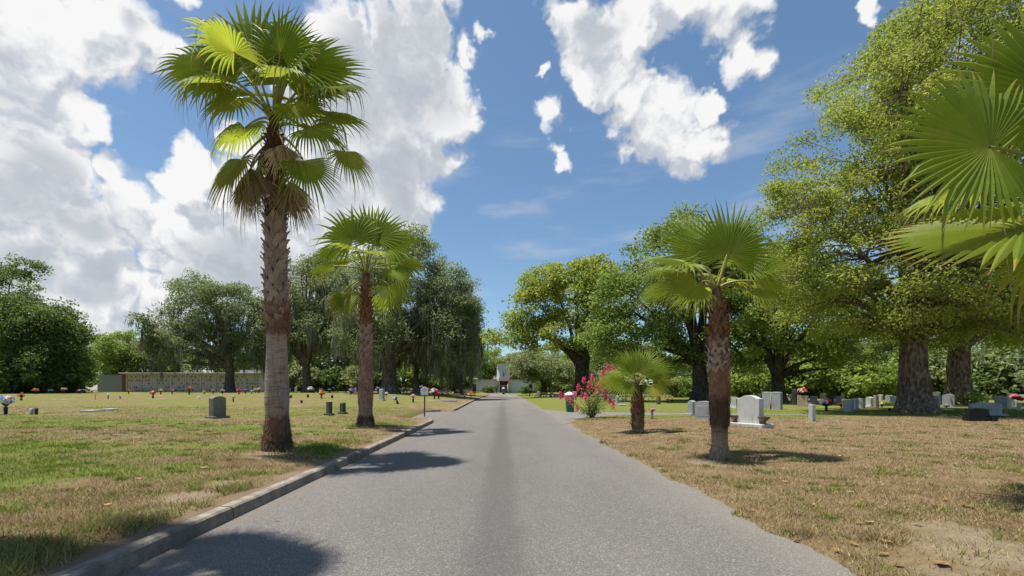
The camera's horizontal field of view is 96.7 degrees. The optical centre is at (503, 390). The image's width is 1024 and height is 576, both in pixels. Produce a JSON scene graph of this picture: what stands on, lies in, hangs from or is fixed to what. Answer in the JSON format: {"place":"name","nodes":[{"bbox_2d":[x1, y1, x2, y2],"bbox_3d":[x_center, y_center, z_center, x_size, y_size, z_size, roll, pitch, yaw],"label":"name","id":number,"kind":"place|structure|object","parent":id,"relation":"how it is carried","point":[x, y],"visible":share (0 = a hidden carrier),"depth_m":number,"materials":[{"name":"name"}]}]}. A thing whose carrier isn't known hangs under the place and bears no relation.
{"place":"outdoors","nodes":[
{"label":"outdoors","id":0,"kind":"place"},
{"bbox_2d":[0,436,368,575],"bbox_3d":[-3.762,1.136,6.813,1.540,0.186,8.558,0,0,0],"label":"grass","id":1,"kind":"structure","parent":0,"point":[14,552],"depth_m":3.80,"materials":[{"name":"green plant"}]},
{"bbox_2d":[115,394,855,575],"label":"road","id":2,"kind":"structure","parent":0,"point":[502,485],"depth_m":4.65,"materials":[{"name":"grey asphalt"}]},
{"bbox_2d":[0,390,1023,575],"bbox_3d":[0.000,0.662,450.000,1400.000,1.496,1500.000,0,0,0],"label":"ground","id":3,"kind":"structure","parent":0,"point":[158,401],"depth_m":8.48,"materials":[{"name":"plant"}]},
{"bbox_2d":[0,395,15,413],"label":"flower bouquet","id":4,"kind":"object","parent":3,"relation":"on","point":[5,401],"visible":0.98,"depth_m":19.84,"materials":[{"name":"multicoloured plant"}]},
{"bbox_2d":[0,253,53,355],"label":"broadleaf tree","id":5,"kind":"object","parent":3,"relation":"on","point":[25,274],"visible":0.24,"depth_m":58.33,"materials":[{"name":"green plant"}]},
{"bbox_2d":[0,355,82,393],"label":"shrub","id":6,"kind":"object","parent":3,"relation":"on","point":[7,385],"visible":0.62,"depth_m":48.57,"materials":[{"name":"green plant"}]},
{"bbox_2d":[8,358,89,392],"bbox_3d":[-51.817,-1.383,51.916,6.887,4.506,9.167,0,0,-42],"label":"shrub","id":7,"kind":"object","parent":3,"relation":"on","point":[74,382],"visible":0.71,"depth_m":50.45,"materials":[{"name":"green plant"}]},
{"bbox_2d":[0,291,103,392],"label":"broadleaf tree","id":8,"kind":"object","parent":3,"relation":"on","point":[52,327],"visible":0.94,"depth_m":50.34,"materials":[{"name":"green plant"}]},
{"bbox_2d":[57,336,100,391],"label":"broadleaf tree","id":9,"kind":"object","parent":3,"relation":"on","point":[91,347],"visible":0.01,"depth_m":64.82,"materials":[{"name":"green plant"}]},
{"bbox_2d":[61,368,101,392],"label":"shrub","id":10,"kind":"object","parent":3,"relation":"on","point":[93,382],"visible":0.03,"depth_m":57.41,"materials":[{"name":"green plant"}]},
{"bbox_2d":[88,333,135,374],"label":"broadleaf tree","id":11,"kind":"object","parent":3,"relation":"on","point":[102,373],"visible":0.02,"depth_m":99.33,"materials":[{"name":"green plant"}]},
{"bbox_2d":[89,329,151,374],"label":"broadleaf tree","id":12,"kind":"object","parent":3,"relation":"on","point":[109,354],"visible":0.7,"depth_m":90.23,"materials":[{"name":"green plant"}]},
{"bbox_2d":[115,340,178,372],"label":"broadleaf tree","id":13,"kind":"object","parent":3,"relation":"on","point":[143,363],"visible":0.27,"depth_m":92.44,"materials":[{"name":"green plant"}]},
{"bbox_2d":[146,340,199,372],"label":"broadleaf tree","id":14,"kind":"object","parent":3,"relation":"on","point":[178,370],"visible":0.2,"depth_m":96.94,"materials":[{"name":"green plant"}]},
{"bbox_2d":[97,370,264,391],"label":"mausoleum","id":15,"kind":"structure","parent":3,"relation":"on","point":[147,382],"depth_m":76.09,"materials":[{"name":"grey paint"}]},
{"bbox_2d":[123,267,265,392],"bbox_3d":[-39.526,-7.486,60.281,18.618,16.385,13.113,0,0,0],"label":"oak tree","id":16,"kind":"object","parent":3,"relation":"on","point":[229,343],"visible":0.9,"depth_m":58.43,"materials":[{"name":"green plant"}]},
{"bbox_2d":[180,342,238,372],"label":"broadleaf tree","id":17,"kind":"object","parent":3,"relation":"on","point":[189,369],"visible":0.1,"depth_m":94.38,"materials":[{"name":"green plant"}]},
{"bbox_2d":[205,396,229,418],"bbox_3d":[-11.082,0.657,17.643,0.520,0.876,0.669,0,0,24],"label":"headstone","id":18,"kind":"object","parent":3,"relation":"on","point":[217,407],"visible":0.98,"depth_m":17.50,"materials":[{"name":"stone"}]},
{"bbox_2d":[222,345,257,372],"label":"broadleaf tree","id":19,"kind":"object","parent":3,"relation":"on","point":[235,366],"visible":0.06,"depth_m":90.64,"materials":[{"name":"green plant"}]},
{"bbox_2d":[50,419,432,575],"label":"kerb","id":20,"kind":"structure","parent":3,"relation":"on","point":[116,561],"depth_m":4.32,"materials":[{"name":"concrete"}]},
{"bbox_2d":[146,0,373,451],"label":"fan palm","id":21,"kind":"object","parent":3,"relation":"on","point":[274,53],"visible":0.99,"depth_m":8.73,"materials":[{"name":"green leaf"},{"name":"dry brown leaf"},{"name":"bark"}]},
{"bbox_2d":[243,252,365,392],"bbox_3d":[-25.300,-8.874,60.198,17.841,19.040,12.281,0,0,0],"label":"oak tree","id":22,"kind":"object","parent":3,"relation":"on","point":[308,316],"visible":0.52,"depth_m":58.04,"materials":[{"name":"green plant"}]},
{"bbox_2d":[289,388,323,392],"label":"hedge","id":23,"kind":"object","parent":3,"relation":"on","point":[299,390],"visible":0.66,"depth_m":59.78,"materials":[{"name":"green plant"}]},
{"bbox_2d":[288,362,328,387],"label":"shrub","id":24,"kind":"object","parent":3,"relation":"on","point":[295,379],"visible":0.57,"depth_m":86.09,"materials":[{"name":"green plant"}]},
{"bbox_2d":[288,325,343,386],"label":"broadleaf tree","id":25,"kind":"object","parent":3,"relation":"on","point":[335,362],"visible":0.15,"depth_m":92.33,"materials":[{"name":"green plant"}]},
{"bbox_2d":[324,402,334,415],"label":"headstone","id":26,"kind":"object","parent":3,"relation":"on","point":[329,408],"visible":0.93,"depth_m":19.20,"materials":[{"name":"stone"}]},
{"bbox_2d":[323,388,348,391],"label":"hedge","id":27,"kind":"object","parent":3,"relation":"on","point":[338,389],"visible":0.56,"depth_m":61.81,"materials":[{"name":"green plant"}]},
{"bbox_2d":[317,364,355,390],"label":"shrub","id":28,"kind":"object","parent":3,"relation":"on","point":[331,376],"visible":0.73,"depth_m":86.55,"materials":[{"name":"green plant"}]},
{"bbox_2d":[322,322,358,369],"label":"broadleaf tree","id":29,"kind":"object","parent":3,"relation":"on","point":[348,361],"visible":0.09,"depth_m":95.60,"materials":[{"name":"green plant"}]},
{"bbox_2d":[338,402,347,413],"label":"headstone","id":30,"kind":"object","parent":3,"relation":"on","point":[342,407],"visible":0.94,"depth_m":20.24,"materials":[{"name":"stone"}]},
{"bbox_2d":[340,365,381,390],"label":"shrub","id":31,"kind":"object","parent":3,"relation":"on","point":[351,376],"visible":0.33,"depth_m":84.51,"materials":[{"name":"green plant"}]},
{"bbox_2d":[305,200,429,426],"bbox_3d":[-4.423,-2.553,14.839,4.012,7.632,3.232,0,0,0],"label":"fan palm","id":32,"kind":"object","parent":3,"relation":"on","point":[362,230],"visible":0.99,"depth_m":14.56,"materials":[{"name":"green plant"}]},
{"bbox_2d":[378,389,385,400],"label":"stone pillar","id":33,"kind":"structure","parent":3,"relation":"on","point":[381,394],"depth_m":33.56,"materials":[{"name":"grey stone"}]},
{"bbox_2d":[374,363,431,390],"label":"shrub","id":34,"kind":"object","parent":3,"relation":"on","point":[402,383],"visible":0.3,"depth_m":88.03,"materials":[{"name":"green plant"}]},
{"bbox_2d":[315,220,492,393],"bbox_3d":[-10.557,-8.799,50.019,18.759,18.986,12.362,0,0,0],"label":"oak tree","id":35,"kind":"object","parent":3,"relation":"on","point":[444,324],"visible":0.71,"depth_m":48.71,"materials":[{"name":"green plant"}]},
{"bbox_2d":[373,306,451,392],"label":"oak tree","id":36,"kind":"object","parent":3,"relation":"on","point":[417,368],"visible":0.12,"depth_m":57.45,"materials":[{"name":"green plant"}]},
{"bbox_2d":[421,387,427,416],"bbox_3d":[-3.820,0.596,22.034,0.358,1.561,0.073,0,0,4],"label":"sign","id":37,"kind":"object","parent":3,"relation":"on","point":[424,391],"visible":0.93,"depth_m":22.01,"materials":[{"name":"white metal"}]},
{"bbox_2d":[406,372,449,389],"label":"shrub","id":38,"kind":"object","parent":3,"relation":"on","point":[430,381],"visible":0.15,"depth_m":90.08,"materials":[{"name":"green plant"}]},
{"bbox_2d":[412,412,452,421],"bbox_3d":[-3.760,1.266,22.650,1.880,0.066,7.500,0,0,0],"label":"road turnout","id":39,"kind":"object","parent":3,"relation":"on","point":[435,416],"visible":0.65,"depth_m":22.95,"materials":[{"name":"concrete"}]},
{"bbox_2d":[434,368,476,390],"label":"shrub","id":40,"kind":"object","parent":3,"relation":"on","point":[466,385],"visible":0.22,"depth_m":87.61,"materials":[{"name":"green plant"}]},
{"bbox_2d":[423,284,488,394],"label":"oak tree","id":41,"kind":"object","parent":3,"relation":"on","point":[458,382],"visible":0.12,"depth_m":65.68,"materials":[{"name":"green plant"}]},
{"bbox_2d":[426,394,488,411],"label":"kerb","id":42,"kind":"structure","parent":3,"relation":"on","point":[462,405],"depth_m":31.75,"materials":[{"name":"concrete"}]},
{"bbox_2d":[467,343,491,378],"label":"broadleaf tree","id":43,"kind":"object","parent":3,"relation":"on","point":[482,364],"visible":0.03,"depth_m":111.67,"materials":[{"name":"green plant"}]},
{"bbox_2d":[482,386,495,392],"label":"shrub","id":44,"kind":"object","parent":3,"relation":"on","point":[490,389],"visible":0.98,"depth_m":95.30,"materials":[{"name":"green plant"}]},
{"bbox_2d":[475,348,508,378],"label":"broadleaf tree","id":45,"kind":"object","parent":3,"relation":"on","point":[489,370],"visible":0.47,"depth_m":116.04,"materials":[{"name":"green plant"}]},
{"bbox_2d":[466,364,540,392],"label":"chapel","id":46,"kind":"structure","parent":3,"relation":"on","point":[516,385],"depth_m":102.00,"materials":[{"name":"white paint"}]},
{"bbox_2d":[500,349,525,378],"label":"broadleaf tree","id":47,"kind":"object","parent":3,"relation":"on","point":[510,356],"visible":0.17,"depth_m":116.71,"materials":[{"name":"green plant"}]},
{"bbox_2d":[520,386,532,393],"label":"shrub","id":48,"kind":"object","parent":3,"relation":"on","point":[525,389],"visible":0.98,"depth_m":91.19,"materials":[{"name":"green plant"}]},
{"bbox_2d":[532,342,562,391],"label":"broadleaf tree","id":49,"kind":"object","parent":3,"relation":"on","point":[547,349],"visible":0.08,"depth_m":116.00,"materials":[{"name":"green plant"}]},
{"bbox_2d":[504,351,594,394],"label":"oak tree","id":50,"kind":"object","parent":3,"relation":"on","point":[523,364],"visible":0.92,"depth_m":78.10,"materials":[{"name":"green plant"}]},
{"bbox_2d":[533,377,568,392],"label":"shrub","id":51,"kind":"object","parent":3,"relation":"on","point":[555,388],"visible":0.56,"depth_m":98.38,"materials":[{"name":"green plant"}]},
{"bbox_2d":[478,252,632,396],"bbox_3d":[6.882,-8.208,58.541,20.608,18.731,13.920,0,0,0],"label":"shade tree","id":52,"kind":"object","parent":3,"relation":"on","point":[558,286],"visible":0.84,"depth_m":56.15,"materials":[{"name":"green plant"}]},
{"bbox_2d":[565,392,573,411],"bbox_3d":[3.802,0.698,26.090,0.530,1.233,0.526,-3,0,0],"label":"litter bin","id":53,"kind":"object","parent":3,"relation":"on","point":[570,409],"visible":0.59,"depth_m":25.89,"materials":[{"name":"green plastic"}]},
{"bbox_2d":[560,352,593,371],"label":"broadleaf tree","id":54,"kind":"object","parent":3,"relation":"on","point":[565,356],"visible":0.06,"depth_m":107.79,"materials":[{"name":"green plant"}]},
{"bbox_2d":[561,370,599,393],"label":"shrub","id":55,"kind":"object","parent":3,"relation":"on","point":[569,386],"visible":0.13,"depth_m":83.53,"materials":[{"name":"green plant"}]},
{"bbox_2d":[559,364,616,417],"bbox_3d":[3.742,0.111,20.442,2.910,2.668,1.436,0,0,0],"label":"crepe myrtle","id":56,"kind":"object","parent":3,"relation":"on","point":[592,408],"visible":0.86,"depth_m":20.40,"materials":[{"name":"pink plant"}]},
{"bbox_2d":[590,337,624,372],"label":"broadleaf tree","id":57,"kind":"object","parent":3,"relation":"on","point":[596,366],"visible":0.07,"depth_m":90.34,"materials":[{"name":"green plant"}]},
{"bbox_2d":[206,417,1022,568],"bbox_3d":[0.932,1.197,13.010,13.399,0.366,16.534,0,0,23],"label":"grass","id":58,"kind":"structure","parent":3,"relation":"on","point":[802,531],"depth_m":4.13,"materials":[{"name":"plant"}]},
{"bbox_2d":[590,364,652,394],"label":"shrub","id":59,"kind":"object","parent":3,"relation":"on","point":[643,386],"visible":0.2,"depth_m":70.48,"materials":[{"name":"green plant"}]},
{"bbox_2d":[599,338,659,380],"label":"broadleaf tree","id":60,"kind":"object","parent":3,"relation":"on","point":[603,366],"visible":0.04,"depth_m":82.95,"materials":[{"name":"green plant"}]},
{"bbox_2d":[593,343,675,431],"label":"fan palm","id":61,"kind":"object","parent":3,"relation":"on","point":[654,370],"visible":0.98,"depth_m":13.75,"materials":[{"name":"green leaves"},{"name":"brown bark"}]},
{"bbox_2d":[642,344,688,393],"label":"broadleaf tree","id":62,"kind":"object","parent":3,"relation":"on","point":[671,374],"visible":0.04,"depth_m":77.96,"materials":[{"name":"green plant"}]},
{"bbox_2d":[662,376,691,397],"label":"shrub","id":63,"kind":"object","parent":3,"relation":"on","point":[677,391],"visible":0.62,"depth_m":51.45,"materials":[{"name":"green plant"}]},
{"bbox_2d":[573,200,806,400],"bbox_3d":[16.598,-7.337,39.808,20.422,17.285,12.040,0,0,13],"label":"shade tree","id":64,"kind":"object","parent":3,"relation":"on","point":[663,328],"visible":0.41,"depth_m":38.88,"materials":[{"name":"green plant"}]},
{"bbox_2d":[685,400,695,415],"bbox_3d":[9.047,0.845,21.851,0.500,0.738,0.370,0,0,-26],"label":"headstone","id":65,"kind":"object","parent":3,"relation":"on","point":[691,407],"visible":0.86,"depth_m":21.73,"materials":[{"name":"grey stone"}]},
{"bbox_2d":[673,363,707,377],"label":"broadleaf tree","id":66,"kind":"object","parent":3,"relation":"on","point":[684,370],"visible":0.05,"depth_m":90.46,"materials":[{"name":"green plant"}]},
{"bbox_2d":[695,401,709,418],"bbox_3d":[8.516,0.839,19.330,0.246,0.775,0.687,0,0,-42],"label":"headstone","id":67,"kind":"object","parent":3,"relation":"on","point":[701,409],"visible":0.68,"depth_m":19.26,"materials":[{"name":"grey stone"}]},
{"bbox_2d":[679,365,730,390],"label":"shrub","id":68,"kind":"object","parent":3,"relation":"on","point":[686,373],"visible":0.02,"depth_m":67.51,"materials":[{"name":"green plant"}]},
{"bbox_2d":[634,196,798,459],"bbox_3d":[4.055,-1.141,8.943,3.091,5.056,2.255,0,0,0],"label":"fan palm","id":69,"kind":"object","parent":3,"relation":"on","point":[736,242],"visible":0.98,"depth_m":8.47,"materials":[{"name":"green leaves"},{"name":"brown bark"}]},
{"bbox_2d":[730,397,736,407],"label":"headstone","id":70,"kind":"object","parent":3,"relation":"on","point":[733,403],"visible":0.52,"depth_m":28.26,"materials":[{"name":"white stone"}]},
{"bbox_2d":[730,395,773,427],"bbox_3d":[8.382,0.719,15.459,0.620,1.104,1.443,0,0,-26],"label":"urn headstone","id":71,"kind":"object","parent":3,"relation":"on","point":[750,411],"visible":0.88,"depth_m":15.29,"materials":[{"name":"white stone"}]},
{"bbox_2d":[728,358,814,396],"bbox_3d":[29.948,-1.232,51.413,9.629,5.800,7.568,0,0,28],"label":"shrub","id":72,"kind":"object","parent":3,"relation":"on","point":[742,385],"visible":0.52,"depth_m":50.40,"materials":[{"name":"green plant"}]},
{"bbox_2d":[762,392,782,409],"bbox_3d":[16.382,0.620,27.745,0.275,1.052,1.124,0,0,-28],"label":"headstone","id":73,"kind":"object","parent":3,"relation":"on","point":[775,399],"visible":0.88,"depth_m":27.56,"materials":[{"name":"grey stone"}]},
{"bbox_2d":[790,389,797,404],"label":"headstone","id":74,"kind":"object","parent":3,"relation":"on","point":[794,395],"visible":0.77,"depth_m":33.40,"materials":[{"name":"stone"}]},
{"bbox_2d":[703,232,896,402],"bbox_3d":[24.608,-5.628,37.030,15.607,13.829,11.963,0,0,0],"label":"shade tree","id":75,"kind":"object","parent":3,"relation":"on","point":[775,362],"visible":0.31,"depth_m":35.85,"materials":[{"name":"green plant"}]},
{"bbox_2d":[758,352,845,397],"bbox_3d":[32.951,-1.338,50.516,8.014,6.141,10.195,0,0,-14],"label":"shrub","id":76,"kind":"object","parent":3,"relation":"on","point":[823,381],"visible":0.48,"depth_m":47.15,"materials":[{"name":"green plant"}]},
{"bbox_2d":[797,395,811,406],"bbox_3d":[20.464,0.721,30.924,0.791,0.751,0.430,0,0,44],"label":"flower pedestal","id":77,"kind":"object","parent":3,"relation":"on","point":[802,400],"visible":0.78,"depth_m":30.84,"materials":[{"name":"beige stone"}]},
{"bbox_2d":[809,404,815,420],"bbox_3d":[12.320,0.902,18.169,0.250,0.673,0.153,0,0,-32],"label":"stone post","id":78,"kind":"object","parent":3,"relation":"on","point":[812,412],"visible":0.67,"depth_m":18.10,"materials":[{"name":"white stone"}]},
{"bbox_2d":[789,332,852,358],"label":"broadleaf tree","id":79,"kind":"object","parent":3,"relation":"on","point":[808,341],"visible":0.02,"depth_m":60.58,"materials":[{"name":"green plant"}]},
{"bbox_2d":[818,397,832,410],"bbox_3d":[18.217,0.772,25.728,0.755,0.846,0.729,0,0,0],"label":"flower bouquet","id":80,"kind":"object","parent":3,"relation":"on","point":[824,401],"visible":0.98,"depth_m":25.64,"materials":[{"name":"multicoloured plant"}]},
{"bbox_2d":[788,352,878,397],"bbox_3d":[36.744,-1.363,52.316,8.724,5.708,11.612,0,0,10],"label":"shrub","id":81,"kind":"object","parent":3,"relation":"on","point":[834,370],"depth_m":49.33,"materials":[{"name":"green plant"}]},
{"bbox_2d":[843,400,853,411],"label":"headstone","id":82,"kind":"object","parent":3,"relation":"on","point":[848,405],"visible":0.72,"depth_m":24.73,"materials":[{"name":"grey stone"}]},
{"bbox_2d":[851,398,860,409],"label":"headstone","id":83,"kind":"object","parent":3,"relation":"on","point":[856,403],"visible":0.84,"depth_m":26.73,"materials":[{"name":"grey stone"}]},
{"bbox_2d":[858,398,864,407],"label":"headstone","id":84,"kind":"object","parent":3,"relation":"on","point":[861,402],"visible":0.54,"depth_m":28.66,"materials":[{"name":"grey stone"}]},
{"bbox_2d":[833,357,897,398],"bbox_3d":[37.552,-0.942,45.643,8.496,5.117,6.678,0,0,-7],"label":"shrub","id":85,"kind":"object","parent":3,"relation":"on","point":[860,381],"visible":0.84,"depth_m":44.49,"materials":[{"name":"green plant"}]},
{"bbox_2d":[837,323,897,360],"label":"broadleaf tree","id":86,"kind":"object","parent":3,"relation":"on","point":[873,347],"visible":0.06,"depth_m":62.15,"materials":[{"name":"green plant"}]},
{"bbox_2d":[865,397,872,406],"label":"headstone","id":87,"kind":"object","parent":3,"relation":"on","point":[869,401],"visible":0.77,"depth_m":30.19,"materials":[{"name":"white stone"}]},
{"bbox_2d":[873,395,878,407],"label":"headstone","id":88,"kind":"object","parent":3,"relation":"on","point":[875,401],"visible":1,"depth_m":29.44,"materials":[{"name":"beige stone"}]},
{"bbox_2d":[740,0,1023,413],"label":"camphor tree","id":89,"kind":"object","parent":3,"relation":"on","point":[912,318],"visible":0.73,"depth_m":23.07,"materials":[{"name":"green plant"}]},
{"bbox_2d":[886,396,895,402],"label":"headstone","id":90,"kind":"object","parent":3,"relation":"on","point":[890,399],"visible":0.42,"depth_m":36.71,"materials":[{"name":"white stone"}]},
{"bbox_2d":[856,338,934,361],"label":"broadleaf tree","id":91,"kind":"object","parent":3,"relation":"on","point":[870,350],"visible":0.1,"depth_m":59.95,"materials":[{"name":"green plant"}]},
{"bbox_2d":[871,3,1023,349],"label":"fan palm","id":92,"kind":"object","parent":3,"relation":"on","point":[970,123],"visible":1,"depth_m":4.97,"materials":[{"name":"green plant"}]},
{"bbox_2d":[940,394,956,406],"bbox_3d":[29.807,0.676,30.474,0.500,0.878,0.752,0,0,-36],"label":"headstone","id":93,"kind":"object","parent":3,"relation":"on","point":[948,399],"visible":0.91,"depth_m":30.39,"materials":[{"name":"grey stone"}]},
{"bbox_2d":[880,200,1023,404],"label":"camphor tree","id":94,"kind":"object","parent":3,"relation":"on","point":[958,381],"visible":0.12,"depth_m":32.52,"materials":[{"name":"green plant"}]},
{"bbox_2d":[928,348,988,395],"bbox_3d":[48.679,-1.617,49.461,9.038,6.200,11.631,0,0,-26],"label":"shrub","id":95,"kind":"object","parent":3,"relation":"on","point":[933,362],"visible":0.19,"depth_m":48.92,"materials":[{"name":"green plant"}]},
{"bbox_2d":[930,327,1016,351],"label":"broadleaf tree","id":96,"kind":"object","parent":3,"relation":"on","point":[978,345],"visible":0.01,"depth_m":57.11,"materials":[{"name":"green plant"}]},
{"bbox_2d":[955,389,994,403],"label":"shrub","id":97,"kind":"object","parent":3,"relation":"on","point":[980,397],"visible":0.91,"depth_m":31.70,"materials":[{"name":"green plant"}]},
{"bbox_2d":[932,351,1017,394],"bbox_3d":[50.332,-1.331,47.606,8.724,5.708,11.612,0,0,23],"label":"shrub","id":98,"kind":"object","parent":3,"relation":"on","point":[974,354],"visible":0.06,"depth_m":44.96,"materials":[{"name":"green plant"}]},
{"bbox_2d":[962,408,997,421],"bbox_3d":[19.086,0.975,18.231,0.891,0.543,0.480,0,0,16],"label":"black marker","id":99,"kind":"object","parent":3,"relation":"on","point":[976,414],"visible":0.88,"depth_m":18.14,"materials":[{"name":"stone"}]},
{"bbox_2d":[937,346,1023,394],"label":"shrub","id":100,"kind":"object","parent":3,"relation":"on","point":[976,358],"visible":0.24,"depth_m":44.23,"materials":[{"name":"green plant"}]},
{"bbox_2d":[962,402,1007,415],"bbox_3d":[23.232,0.897,21.962,1.454,0.639,0.500,0,0,22],"label":"headstone","id":101,"kind":"object","parent":3,"relation":"on","point":[995,408],"visible":0.77,"depth_m":21.80,"materials":[{"name":"grey stone"}]},
{"bbox_2d":[971,351,1023,398],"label":"shrub","id":102,"kind":"object","parent":3,"relation":"on","point":[1006,389],"visible":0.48,"depth_m":43.23,"materials":[{"name":"green plant"}]},
{"bbox_2d":[994,396,1009,408],"bbox_3d":[30.105,0.740,27.525,0.560,0.795,0.682,0,0,-37],"label":"headstone","id":103,"kind":"object","parent":3,"relation":"on","point":[1003,400],"visible":0.64,"depth_m":27.38,"materials":[{"name":"grey stone"}]},
{"bbox_2d":[989,346,1023,396],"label":"shrub","id":104,"kind":"object","parent":3,"relation":"on","point":[1020,371],"visible":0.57,"depth_m":42.17,"materials":[{"name":"green plant"}]},
{"bbox_2d":[0,0,1023,389],"label":"sky","id":105,"kind":"structure","parent":0,"point":[521,133],"materials":[{"name":"blue"}]},
{"bbox_2d":[538,409,1023,424],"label":"path","id":106,"kind":"structure","parent":0,"point":[562,417],"depth_m":23.73,"materials":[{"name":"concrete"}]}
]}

